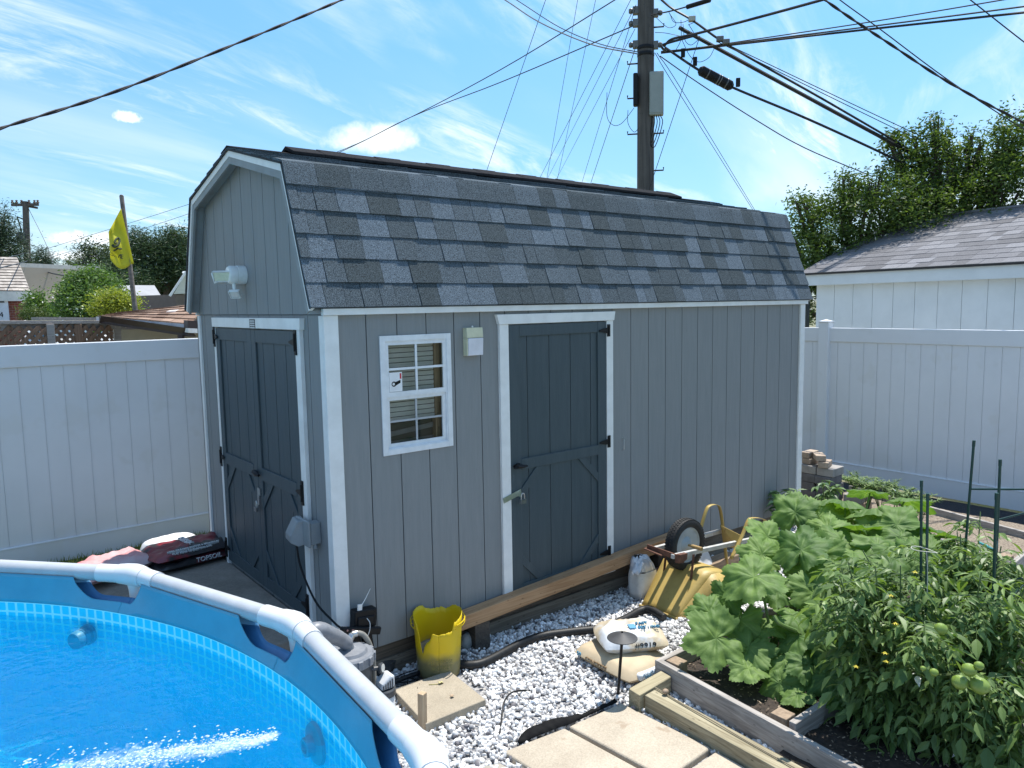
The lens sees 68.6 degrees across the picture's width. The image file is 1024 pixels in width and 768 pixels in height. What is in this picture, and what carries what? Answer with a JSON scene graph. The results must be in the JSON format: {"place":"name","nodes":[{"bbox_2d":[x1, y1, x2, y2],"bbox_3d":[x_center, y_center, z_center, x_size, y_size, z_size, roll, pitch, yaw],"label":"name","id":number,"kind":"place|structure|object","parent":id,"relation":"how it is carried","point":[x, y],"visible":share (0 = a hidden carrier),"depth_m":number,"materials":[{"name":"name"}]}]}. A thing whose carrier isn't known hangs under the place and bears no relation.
{"place":"outdoors","nodes":[
{"label":"outdoors","id":0,"kind":"place"},
{"bbox_2d":[47,530,208,562],"bbox_3d":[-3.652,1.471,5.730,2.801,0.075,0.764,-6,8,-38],"label":"grass","id":1,"kind":"structure","parent":0,"point":[81,557],"depth_m":6.22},
{"bbox_2d":[0,338,209,561],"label":"vinyl fence","id":2,"kind":"object","parent":1,"relation":"on","point":[102,446],"visible":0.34,"depth_m":6.29,"materials":[{"name":"plastic"}]},
{"bbox_2d":[0,0,343,129],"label":"overhead wire","id":3,"kind":"object","parent":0,"point":[25,120],"visible":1,"depth_m":7.06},
{"bbox_2d":[0,0,1023,299],"label":"sky","id":4,"kind":"structure","parent":0,"point":[335,77],"materials":[{"name":"blue"}]},
{"bbox_2d":[376,525,801,767],"bbox_3d":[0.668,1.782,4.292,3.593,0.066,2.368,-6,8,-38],"label":"gravel","id":5,"kind":"structure","parent":0,"point":[587,700],"depth_m":4.43,"materials":[{"name":"gravel"}]},
{"bbox_2d":[312,621,384,684],"bbox_3d":[-0.881,1.504,3.826,0.465,0.717,0.282,-6,8,-38],"label":"sand filter","id":6,"kind":"object","parent":5,"relation":"on","point":[360,657],"visible":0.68,"depth_m":3.81,"materials":[{"name":"plastic"}]},
{"bbox_2d":[375,670,395,703],"bbox_3d":[-0.661,1.676,3.900,0.120,0.351,0.120,-6,8,-38],"label":"pump motor","id":7,"kind":"object","parent":5,"relation":"on","point":[385,684],"visible":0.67,"depth_m":3.87,"materials":[{"name":"plastic"}]},
{"bbox_2d":[417,691,426,729],"bbox_3d":[-0.472,1.743,3.957,0.037,0.240,0.040,3,7,32],"label":"wooden stake","id":8,"kind":"object","parent":5,"relation":"on","point":[422,708],"visible":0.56,"depth_m":3.94,"materials":[{"name":"brown wood"}]},
{"bbox_2d":[410,605,464,678],"bbox_3d":[-0.452,1.576,4.606,0.337,0.385,0.336,-6,8,-38],"label":"broken bucket","id":9,"kind":"object","parent":5,"relation":"on","point":[437,631],"visible":0.96,"depth_m":4.54,"materials":[{"name":"plastic"}]},
{"bbox_2d":[396,672,485,731],"bbox_3d":[-0.415,1.792,4.241,0.390,0.070,0.437,-5,7,-34],"label":"square paver","id":10,"kind":"object","parent":5,"relation":"on","point":[443,706],"visible":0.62,"depth_m":4.20,"materials":[{"name":"concrete"}]},
{"bbox_2d":[461,632,471,649],"bbox_3d":[-0.294,1.688,4.929,0.106,0.123,0.085,-6,8,-38],"label":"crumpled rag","id":11,"kind":"object","parent":5,"relation":"on","point":[466,642],"visible":0.85,"depth_m":4.89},
{"bbox_2d":[468,620,489,651],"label":"support block","id":12,"kind":"structure","parent":5,"relation":"on","point":[479,635],"depth_m":4.90,"materials":[{"name":"concrete"}]},
{"bbox_2d":[184,145,812,670],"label":"garden shed","id":13,"kind":"structure","parent":5,"relation":"on","point":[660,333],"depth_m":5.13,"materials":[{"name":"grey"}]},
{"bbox_2d":[211,266,247,298],"bbox_3d":[-1.895,-0.687,5.077,0.270,0.219,0.202,0,6,13],"label":"flood light","id":14,"kind":"object","parent":13,"relation":"attached to","point":[233,275],"visible":1,"depth_m":5.00,"materials":[{"name":"plastic"}]},
{"bbox_2d":[212,327,263,585],"bbox_3d":[-1.963,0.491,5.384,0.064,1.790,0.847,-6,8,-38],"label":"door","id":15,"kind":"structure","parent":13,"relation":"in","point":[234,350],"depth_m":5.42,"materials":[{"name":"wood"}]},
{"bbox_2d":[251,329,309,618],"bbox_3d":[-1.496,0.542,4.821,0.042,1.790,0.776,-6,8,-38],"label":"door","id":16,"kind":"structure","parent":13,"relation":"in","point":[280,491],"depth_m":4.84,"materials":[{"name":"wood"}]},
{"bbox_2d":[286,515,320,548],"bbox_3d":[-1.259,0.885,4.471,0.257,0.175,0.122,3,7,32],"label":"outlet box","id":17,"kind":"object","parent":13,"relation":"attached to","point":[300,531],"visible":1,"depth_m":4.43,"materials":[{"name":"grey plastic"}]},
{"bbox_2d":[296,546,342,627],"bbox_3d":[-1.115,1.186,4.363,0.425,0.439,0.040,3,7,34],"label":"power cord","id":18,"kind":"object","parent":17,"relation":"attached to","point":[317,604],"visible":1,"depth_m":4.41,"materials":[{"name":"plastic"}]},
{"bbox_2d":[340,590,380,649],"bbox_3d":[-0.890,1.423,4.353,0.258,0.442,0.112,-6,8,-38],"label":"timer box","id":19,"kind":"object","parent":13,"relation":"attached to","point":[363,619],"visible":0.73,"depth_m":4.36,"materials":[{"name":"plastic"}]},
{"bbox_2d":[388,343,440,436],"bbox_3d":[-0.652,0.057,4.619,0.475,0.820,0.040,-6,8,-38],"label":"slatted blind","id":20,"kind":"object","parent":13,"relation":"attached to","point":[434,406],"visible":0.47,"depth_m":4.65,"materials":[{"name":"plastic"}]},
{"bbox_2d":[390,410,441,442],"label":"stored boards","id":21,"kind":"object","parent":13,"relation":"in","point":[403,431],"visible":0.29,"depth_m":4.69,"materials":[{"name":"wood"}]},
{"bbox_2d":[379,333,452,455],"bbox_3d":[-0.587,0.054,4.584,0.498,0.712,0.054,-6,8,-38],"label":"window","id":22,"kind":"structure","parent":13,"relation":"in","point":[395,392],"depth_m":4.56,"materials":[{"name":"white metal"}]},
{"bbox_2d":[463,326,482,355],"bbox_3d":[-0.245,-0.276,4.774,0.126,0.190,0.053,-6,8,-38],"label":"wall lamp","id":23,"kind":"object","parent":13,"relation":"attached to","point":[472,342],"visible":1,"depth_m":4.75,"materials":[{"name":"beige plastic"}]},
{"bbox_2d":[503,322,610,590],"bbox_3d":[0.340,0.505,5.308,1.029,1.860,0.065,-6,8,-38],"label":"door","id":24,"kind":"structure","parent":13,"relation":"in","point":[559,440],"depth_m":5.32,"materials":[{"name":"wood"}]},
{"bbox_2d":[461,532,667,630],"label":"timber beam","id":25,"kind":"structure","parent":13,"relation":"attached to","point":[485,611],"depth_m":5.27,"materials":[{"name":"brown wood"}]},
{"bbox_2d":[460,605,666,669],"bbox_3d":[0.269,1.684,4.967,1.751,0.077,0.208,-4,7,-27],"label":"corrugated hose","id":26,"kind":"object","parent":5,"relation":"on","point":[494,657],"visible":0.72,"depth_m":5.00,"materials":[{"name":"plastic"}]},
{"bbox_2d":[517,698,617,744],"bbox_3d":[0.289,1.788,4.028,0.685,0.028,0.101,-5,7,-34],"label":"weed fabric","id":27,"kind":"object","parent":5,"relation":"on","point":[540,729],"visible":1,"depth_m":3.97,"materials":[{"name":"fabric"}]},
{"bbox_2d":[505,729,635,767],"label":"stone slab","id":28,"kind":"structure","parent":5,"relation":"on","point":[563,748],"depth_m":3.71,"materials":[{"name":"stone"}]},
{"bbox_2d":[575,638,664,682],"bbox_3d":[0.692,1.679,4.645,0.410,0.126,0.542,-6,8,-38],"label":"cement sack","id":29,"kind":"object","parent":5,"relation":"on","point":[637,667],"visible":0.62,"depth_m":4.51,"materials":[{"name":"paper"}]},
{"bbox_2d":[593,617,668,652],"bbox_3d":[0.740,1.564,4.705,0.430,0.143,0.341,-2,6,-8],"label":"cement sack","id":30,"kind":"object","parent":29,"relation":"on","point":[649,634],"visible":0.97,"depth_m":4.62,"materials":[{"name":"white"}]},
{"bbox_2d":[607,631,637,694],"bbox_3d":[0.624,1.591,4.244,0.172,0.406,0.172,-6,8,-38],"label":"path light","id":31,"kind":"object","parent":5,"relation":"in","point":[621,638],"visible":1,"depth_m":4.22,"materials":[{"name":"black metal"}]},
{"bbox_2d":[570,704,709,767],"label":"stone slab","id":32,"kind":"structure","parent":5,"relation":"on","point":[632,737],"depth_m":3.82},
{"bbox_2d":[628,554,656,599],"bbox_3d":[0.982,1.461,5.726,0.258,0.339,0.165,-6,8,-38],"label":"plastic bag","id":33,"kind":"object","parent":5,"relation":"on","point":[639,583],"visible":0.9,"depth_m":5.66,"materials":[{"name":"plastic"}]},
{"bbox_2d":[629,671,670,713],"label":"edging block","id":34,"kind":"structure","parent":5,"relation":"on","point":[660,680],"depth_m":4.19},
{"bbox_2d":[639,504,766,619],"bbox_3d":[1.470,1.304,5.724,1.112,0.631,0.633,-6,8,-38],"label":"wheelbarrow","id":35,"kind":"object","parent":5,"relation":"on","point":[683,576],"visible":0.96,"depth_m":5.53,"materials":[{"name":"metal"}]},
{"bbox_2d":[694,752,744,767],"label":"stone slab","id":36,"kind":"structure","parent":5,"relation":"on","point":[716,760],"depth_m":3.61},
{"bbox_2d":[645,687,802,767],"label":"edging timber","id":37,"kind":"object","parent":5,"relation":"on","point":[690,723],"visible":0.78,"depth_m":3.77,"materials":[{"name":"wood"}]},
{"bbox_2d":[655,590,1023,767],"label":"raised bed","id":38,"kind":"object","parent":5,"relation":"on","point":[805,736],"visible":0.1,"depth_m":3.83,"materials":[{"name":"wood"}]},
{"bbox_2d":[679,489,970,714],"bbox_3d":[2.068,1.288,4.819,2.431,0.831,1.413,-6,8,-38],"label":"squash plant","id":39,"kind":"object","parent":38,"relation":"on","point":[785,671],"visible":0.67,"depth_m":4.51,"materials":[{"name":"green plant"}]},
{"bbox_2d":[793,555,977,760],"bbox_3d":[1.861,1.365,3.770,0.781,1.200,0.976,2,7,27],"label":"tomato plant","id":40,"kind":"object","parent":38,"relation":"on","point":[854,610],"visible":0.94,"depth_m":3.65,"materials":[{"name":"green plant"}]},
{"bbox_2d":[911,480,937,659],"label":"plant stakes","id":41,"kind":"object","parent":38,"relation":"on","point":[926,551],"visible":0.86,"depth_m":3.73,"materials":[{"name":"metal"}]},
{"bbox_2d":[830,540,1023,744],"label":"tomato plant","id":42,"kind":"object","parent":38,"relation":"on","point":[991,622],"visible":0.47,"depth_m":3.60,"materials":[{"name":"green plant"}]},
{"bbox_2d":[873,614,1023,767],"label":"tomato plant","id":43,"kind":"object","parent":38,"relation":"on","point":[999,748],"visible":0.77,"depth_m":3.40,"materials":[{"name":"green plant"}]},
{"bbox_2d":[914,511,1023,668],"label":"tomato plant","id":44,"kind":"object","parent":38,"relation":"on","point":[954,562],"visible":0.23,"depth_m":4.23,"materials":[{"name":"green plant"}]},
{"bbox_2d":[964,440,1023,671],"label":"tomato cage","id":45,"kind":"object","parent":38,"relation":"on","point":[997,519],"visible":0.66,"depth_m":4.05,"materials":[{"name":"metal"}]},
{"bbox_2d":[842,485,1023,573],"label":"raised bed","id":46,"kind":"object","parent":5,"relation":"on","point":[941,518],"visible":0.23,"depth_m":6.97,"materials":[{"name":"wood"}]},
{"bbox_2d":[811,480,845,500],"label":"pepper plant","id":47,"kind":"object","parent":46,"relation":"on","point":[830,494],"visible":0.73,"depth_m":7.32,"materials":[{"name":"green plant"}]},
{"bbox_2d":[842,470,879,489],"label":"carrot plant","id":48,"kind":"object","parent":46,"relation":"on","point":[852,483],"visible":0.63,"depth_m":7.98,"materials":[{"name":"green plant"}]},
{"bbox_2d":[846,477,892,508],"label":"carrot plant","id":49,"kind":"object","parent":46,"relation":"on","point":[876,481],"visible":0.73,"depth_m":7.52,"materials":[{"name":"green plant"}]},
{"bbox_2d":[854,476,904,506],"bbox_3d":[3.685,1.120,7.519,0.521,0.349,0.376,-2,6,-7],"label":"carrot plant","id":50,"kind":"object","parent":46,"relation":"on","point":[869,486],"visible":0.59,"depth_m":7.48,"materials":[{"name":"green plant"}]},
{"bbox_2d":[875,479,923,506],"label":"carrot plant","id":51,"kind":"object","parent":46,"relation":"on","point":[893,489],"visible":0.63,"depth_m":7.32,"materials":[{"name":"green plant"}]},
{"bbox_2d":[885,485,936,506],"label":"carrot plant","id":52,"kind":"object","parent":46,"relation":"on","point":[909,495],"visible":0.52,"depth_m":7.09,"materials":[{"name":"green plant"}]},
{"bbox_2d":[843,482,1023,524],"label":"mulch strip","id":53,"kind":"object","parent":5,"relation":"on","point":[958,507],"depth_m":7.93,"materials":[{"name":"soil"}]},
{"bbox_2d":[711,526,862,606],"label":"gravel","id":54,"kind":"structure","parent":0,"point":[793,530],"depth_m":6.24,"materials":[{"name":"gravel"}]},
{"bbox_2d":[711,551,738,568],"bbox_3d":[1.587,1.520,6.159,0.750,0.110,0.130,-6,8,-38],"label":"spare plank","id":55,"kind":"object","parent":54,"relation":"on","point":[719,561],"visible":0.12,"depth_m":6.25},
{"bbox_2d":[765,488,806,530],"bbox_3d":[2.556,1.206,6.949,0.379,0.439,0.469,-6,8,-38],"label":"pepper plant","id":56,"kind":"object","parent":54,"relation":"on","point":[787,490],"visible":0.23,"depth_m":6.99,"materials":[{"name":"green plant"}]},
{"bbox_2d":[801,472,816,482],"bbox_3d":[3.178,0.970,7.915,0.246,0.084,0.183,-6,8,-38],"label":"brick","id":57,"kind":"object","parent":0,"point":[807,477],"visible":0.37,"depth_m":7.83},
{"bbox_2d":[801,463,817,474],"bbox_3d":[3.177,0.883,7.910,0.243,0.084,0.179,-6,8,-38],"label":"brick","id":58,"kind":"object","parent":57,"relation":"on","point":[809,469],"visible":0.4,"depth_m":7.83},
{"bbox_2d":[816,482,843,492],"bbox_3d":[3.299,1.069,7.788,0.246,0.084,0.183,-6,8,-38],"label":"brick","id":59,"kind":"object","parent":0,"point":[841,484],"visible":0.34,"depth_m":7.74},
{"bbox_2d":[815,475,841,485],"bbox_3d":[3.277,0.983,7.777,0.246,0.084,0.183,-6,8,-38],"label":"brick","id":60,"kind":"object","parent":59,"relation":"on","point":[835,480],"visible":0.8,"depth_m":7.71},
{"bbox_2d":[817,464,843,477],"bbox_3d":[3.293,0.896,7.768,0.240,0.084,0.175,-6,8,-41],"label":"brick","id":61,"kind":"object","parent":60,"relation":"on","point":[832,470],"visible":0.87,"depth_m":7.70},
{"bbox_2d":[809,301,1022,512],"bbox_3d":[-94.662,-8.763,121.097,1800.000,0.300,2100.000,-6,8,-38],"label":"ground","id":62,"kind":"structure","parent":0,"point":[942,498],"depth_m":8.40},
{"bbox_2d":[0,257,30,345],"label":"brick house","id":63,"kind":"structure","parent":62,"relation":"on","point":[13,282],"depth_m":17.40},
{"bbox_2d":[0,301,9,320],"bbox_3d":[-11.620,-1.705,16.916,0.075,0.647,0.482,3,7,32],"label":"door","id":64,"kind":"structure","parent":63,"relation":"in","point":[4,309],"depth_m":17.04,"materials":[{"name":"white metal"}]},
{"bbox_2d":[11,200,38,262],"bbox_3d":[-22.500,-4.684,35.148,1.319,7.768,0.618,-1,6,0],"label":"utility pole","id":65,"kind":"object","parent":62,"relation":"on","point":[25,205],"visible":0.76,"depth_m":34.75,"materials":[{"name":"brown wood"}]},
{"bbox_2d":[34,0,614,252],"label":"overhead wire","id":66,"kind":"object","parent":65,"relation":"attached to","point":[429,107],"visible":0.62,"depth_m":15.93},
{"bbox_2d":[34,26,632,262],"bbox_3d":[-8.866,-5.972,24.673,34.084,2.563,4.526,5,8,44],"label":"overhead wire","id":67,"kind":"object","parent":65,"relation":"attached to","point":[453,100],"visible":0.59,"depth_m":14.69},
{"bbox_2d":[0,198,55,264],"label":"spruce tree","id":68,"kind":"object","parent":62,"relation":"on","point":[8,247],"visible":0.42,"depth_m":31.10,"materials":[{"name":"green plant"}]},
{"bbox_2d":[15,304,53,343],"bbox_3d":[-9.080,-0.184,14.414,0.709,2.730,0.690,-6,8,-38],"label":"clipped shrub","id":69,"kind":"object","parent":62,"relation":"on","point":[28,313],"visible":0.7,"depth_m":14.18,"materials":[{"name":"green plant"}]},
{"bbox_2d":[14,280,58,339],"bbox_3d":[-9.480,-0.514,15.310,0.938,3.213,0.858,-3,6,-16],"label":"shrub","id":70,"kind":"object","parent":62,"relation":"on","point":[33,299],"visible":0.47,"depth_m":15.07,"materials":[{"name":"green plant"}]},
{"bbox_2d":[31,237,59,264],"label":"spruce tree","id":71,"kind":"object","parent":62,"relation":"on","point":[45,260],"visible":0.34,"depth_m":46.05,"materials":[{"name":"green plant"}]},
{"bbox_2d":[20,263,99,301],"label":"tan building","id":72,"kind":"structure","parent":62,"relation":"on","point":[35,274],"depth_m":29.79,"materials":[{"name":"paint"}]},
{"bbox_2d":[0,317,125,345],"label":"lattice fence","id":73,"kind":"object","parent":62,"relation":"on","point":[77,327],"visible":0.41,"depth_m":7.81,"materials":[{"name":"brown wood"}]},
{"bbox_2d":[57,234,109,272],"bbox_3d":[-21.073,-4.540,39.234,4.730,6.580,3.587,0,6,13],"label":"airy tree","id":74,"kind":"object","parent":62,"relation":"on","point":[92,251],"visible":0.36,"depth_m":38.63,"materials":[{"name":"green plant"}]},
{"bbox_2d":[40,257,145,340],"bbox_3d":[-8.080,-0.667,14.706,1.792,3.597,1.770,0,6,14],"label":"round bush","id":75,"kind":"object","parent":62,"relation":"on","point":[80,284],"visible":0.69,"depth_m":14.26,"materials":[{"name":"green plant"}]},
{"bbox_2d":[46,285,159,313],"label":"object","id":76,"kind":"structure","parent":62,"relation":"on","point":[148,289],"depth_m":22.70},
{"bbox_2d":[77,281,149,316],"bbox_3d":[-6.987,-0.278,13.325,1.111,3.070,1.001,-2,6,-11],"label":"gold shrub","id":77,"kind":"object","parent":62,"relation":"on","point":[110,302],"visible":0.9,"depth_m":13.04,"materials":[{"name":"green plant"}]},
{"bbox_2d":[119,195,137,309],"bbox_3d":[-5.221,-1.399,10.320,0.067,2.400,0.389,-7,8,-44],"label":"flag pole","id":78,"kind":"object","parent":62,"relation":"on","point":[131,276],"visible":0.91,"depth_m":10.29,"materials":[{"name":"brown wood"}]},
{"bbox_2d":[109,209,133,268],"bbox_3d":[-5.378,-1.970,10.177,0.336,0.814,0.242,0,6,5],"label":"yellow flag","id":79,"kind":"object","parent":78,"relation":"attached to","point":[120,252],"visible":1,"depth_m":10.22,"materials":[{"name":"fabric"}]},
{"bbox_2d":[91,220,187,294],"bbox_3d":[-12.863,-3.234,27.641,4.777,6.163,5.446,-6,8,-38],"label":"pine tree","id":80,"kind":"object","parent":62,"relation":"on","point":[160,265],"visible":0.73,"depth_m":26.46,"materials":[{"name":"green plant"}]},
{"bbox_2d":[96,305,199,340],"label":"brown roof shed","id":81,"kind":"structure","parent":62,"relation":"on","point":[176,322],"depth_m":8.05,"materials":[{"name":"wood"}]},
{"bbox_2d":[109,271,196,335],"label":"gabled house","id":82,"kind":"structure","parent":62,"relation":"on","point":[163,301],"depth_m":18.43,"materials":[{"name":"white paint"}]},
{"bbox_2d":[93,558,289,650],"bbox_3d":[-2.265,1.621,5.037,1.128,0.315,2.140,-6,8,-38],"label":"concrete pad","id":83,"kind":"object","parent":62,"relation":"on","point":[222,575],"visible":0.13,"depth_m":5.34,"materials":[{"name":"concrete"}]},
{"bbox_2d":[78,547,153,584],"bbox_3d":[-2.970,1.327,5.511,0.398,0.140,0.597,2,7,29],"label":"topsoil sack","id":84,"kind":"object","parent":83,"relation":"on","point":[128,555],"visible":0.41,"depth_m":5.54,"materials":[{"name":"plastic"}]},
{"bbox_2d":[149,549,225,571],"bbox_3d":[-2.513,1.326,5.838,0.382,0.106,0.600,5,8,44],"label":"topsoil sack","id":85,"kind":"object","parent":83,"relation":"on","point":[188,562],"visible":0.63,"depth_m":5.67,"materials":[{"name":"black plastic"}]},
{"bbox_2d":[141,531,224,563],"bbox_3d":[-2.533,1.264,5.855,0.400,0.102,0.640,5,8,44],"label":"topsoil sack","id":86,"kind":"object","parent":85,"relation":"on","point":[181,548],"visible":0.99,"depth_m":5.76,"materials":[{"name":"red plastic"}]},
{"bbox_2d":[140,532,193,550],"bbox_3d":[-2.776,1.314,6.103,0.442,0.175,0.241,-7,8,-44],"label":"white sack","id":87,"kind":"object","parent":86,"relation":"on","point":[169,537],"visible":0.29,"depth_m":6.04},
{"bbox_2d":[0,559,449,767],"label":"frame pool","id":88,"kind":"structure","parent":62,"relation":"on","point":[85,664],"depth_m":3.10,"materials":[{"name":"plastic"}]},
{"bbox_2d":[0,725,277,767],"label":"water foam","id":89,"kind":"object","parent":88,"relation":"in","point":[176,751],"visible":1,"depth_m":2.27,"materials":[{"name":"white"}]},
{"bbox_2d":[627,0,663,190],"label":"utility pole","id":90,"kind":"object","parent":62,"relation":"on","point":[648,92],"visible":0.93,"depth_m":11.29,"materials":[{"name":"brown wood"}]},
{"bbox_2d":[505,0,637,54],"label":"overhead wire","id":91,"kind":"object","parent":90,"relation":"attached to","point":[571,36],"visible":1,"depth_m":11.76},
{"bbox_2d":[650,72,662,112],"bbox_3d":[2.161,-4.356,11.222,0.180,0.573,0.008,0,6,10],"label":"utility box","id":92,"kind":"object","parent":90,"relation":"in","point":[656,79],"depth_m":11.22,"materials":[{"name":"metal"}]},
{"bbox_2d":[651,0,710,15],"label":"overhead wire","id":93,"kind":"object","parent":90,"relation":"attached to","point":[695,4],"visible":1,"depth_m":10.71,"materials":[{"name":"plastic"}]},
{"bbox_2d":[606,10,713,131],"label":"loop wires","id":94,"kind":"object","parent":93,"relation":"hanging from","point":[676,49],"visible":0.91,"depth_m":10.96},
{"bbox_2d":[663,0,822,46],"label":"overhead wire","id":95,"kind":"object","parent":90,"relation":"attached to","point":[755,18],"visible":0.84,"depth_m":10.08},
{"bbox_2d":[660,56,871,176],"bbox_3d":[3.923,-4.066,11.465,3.440,1.758,0.071,-2,6,-6],"label":"overhead wire","id":96,"kind":"object","parent":90,"relation":"attached to","point":[759,121],"visible":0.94,"depth_m":11.45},
{"bbox_2d":[660,0,912,150],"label":"overhead wire","id":97,"kind":"object","parent":90,"relation":"attached to","point":[718,38],"visible":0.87,"depth_m":10.99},
{"bbox_2d":[678,26,944,171],"bbox_3d":[5.401,-4.147,11.623,6.090,2.306,0.512,-3,6,-17],"label":"overhead wire","id":98,"kind":"object","parent":97,"relation":"attached to","point":[789,87],"visible":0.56,"depth_m":11.15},
{"bbox_2d":[718,42,941,150],"bbox_3d":[5.258,-4.178,11.334,4.702,1.641,0.169,-3,6,-14],"label":"overhead wire","id":99,"kind":"object","parent":97,"relation":"attached to","point":[818,91],"visible":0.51,"depth_m":11.11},
{"bbox_2d":[720,41,958,151],"bbox_3d":[5.285,-4.246,11.254,4.674,1.511,0.314,-3,6,-14],"label":"overhead wire","id":100,"kind":"object","parent":97,"relation":"attached to","point":[827,92],"visible":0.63,"depth_m":11.03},
{"bbox_2d":[700,0,1002,47],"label":"overhead wire","id":101,"kind":"object","parent":97,"relation":"attached to","point":[863,22],"visible":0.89,"depth_m":9.91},
{"bbox_2d":[664,46,960,190],"bbox_3d":[5.159,-3.954,11.521,5.755,2.282,0.623,-2,6,-11],"label":"overhead wire","id":102,"kind":"object","parent":90,"relation":"attached to","point":[716,78],"visible":0.94,"depth_m":11.02,"materials":[{"name":"plastic"}]},
{"bbox_2d":[661,11,1023,53],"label":"overhead wire","id":103,"kind":"object","parent":90,"relation":"attached to","point":[932,22],"visible":0.98,"depth_m":9.66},
{"bbox_2d":[661,6,1023,51],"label":"overhead wire","id":104,"kind":"object","parent":90,"relation":"attached to","point":[859,27],"visible":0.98,"depth_m":9.77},
{"bbox_2d":[781,162,975,324],"bbox_3d":[5.509,-1.110,11.617,2.773,4.670,1.593,1,6,20],"label":"street tree","id":105,"kind":"object","parent":62,"relation":"on","point":[814,242],"visible":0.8,"depth_m":11.41,"materials":[{"name":"green plant"}]},
{"bbox_2d":[802,319,1023,511],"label":"vinyl fence","id":106,"kind":"object","parent":62,"relation":"on","point":[911,408],"visible":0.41,"depth_m":8.48,"materials":[{"name":"plastic"}]},
{"bbox_2d":[804,204,1023,329],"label":"white garage","id":107,"kind":"structure","parent":62,"relation":"on","point":[897,280],"depth_m":9.84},
{"bbox_2d":[861,94,1023,266],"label":"street tree","id":108,"kind":"object","parent":62,"relation":"on","point":[1003,166],"visible":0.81,"depth_m":11.13,"materials":[{"name":"green plant"}]},
{"bbox_2d":[823,0,1023,123],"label":"overhead wire","id":109,"kind":"object","parent":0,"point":[835,7],"visible":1,"depth_m":7.86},
{"bbox_2d":[840,0,1023,129],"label":"overhead wire","id":110,"kind":"object","parent":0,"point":[923,61],"visible":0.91,"depth_m":8.18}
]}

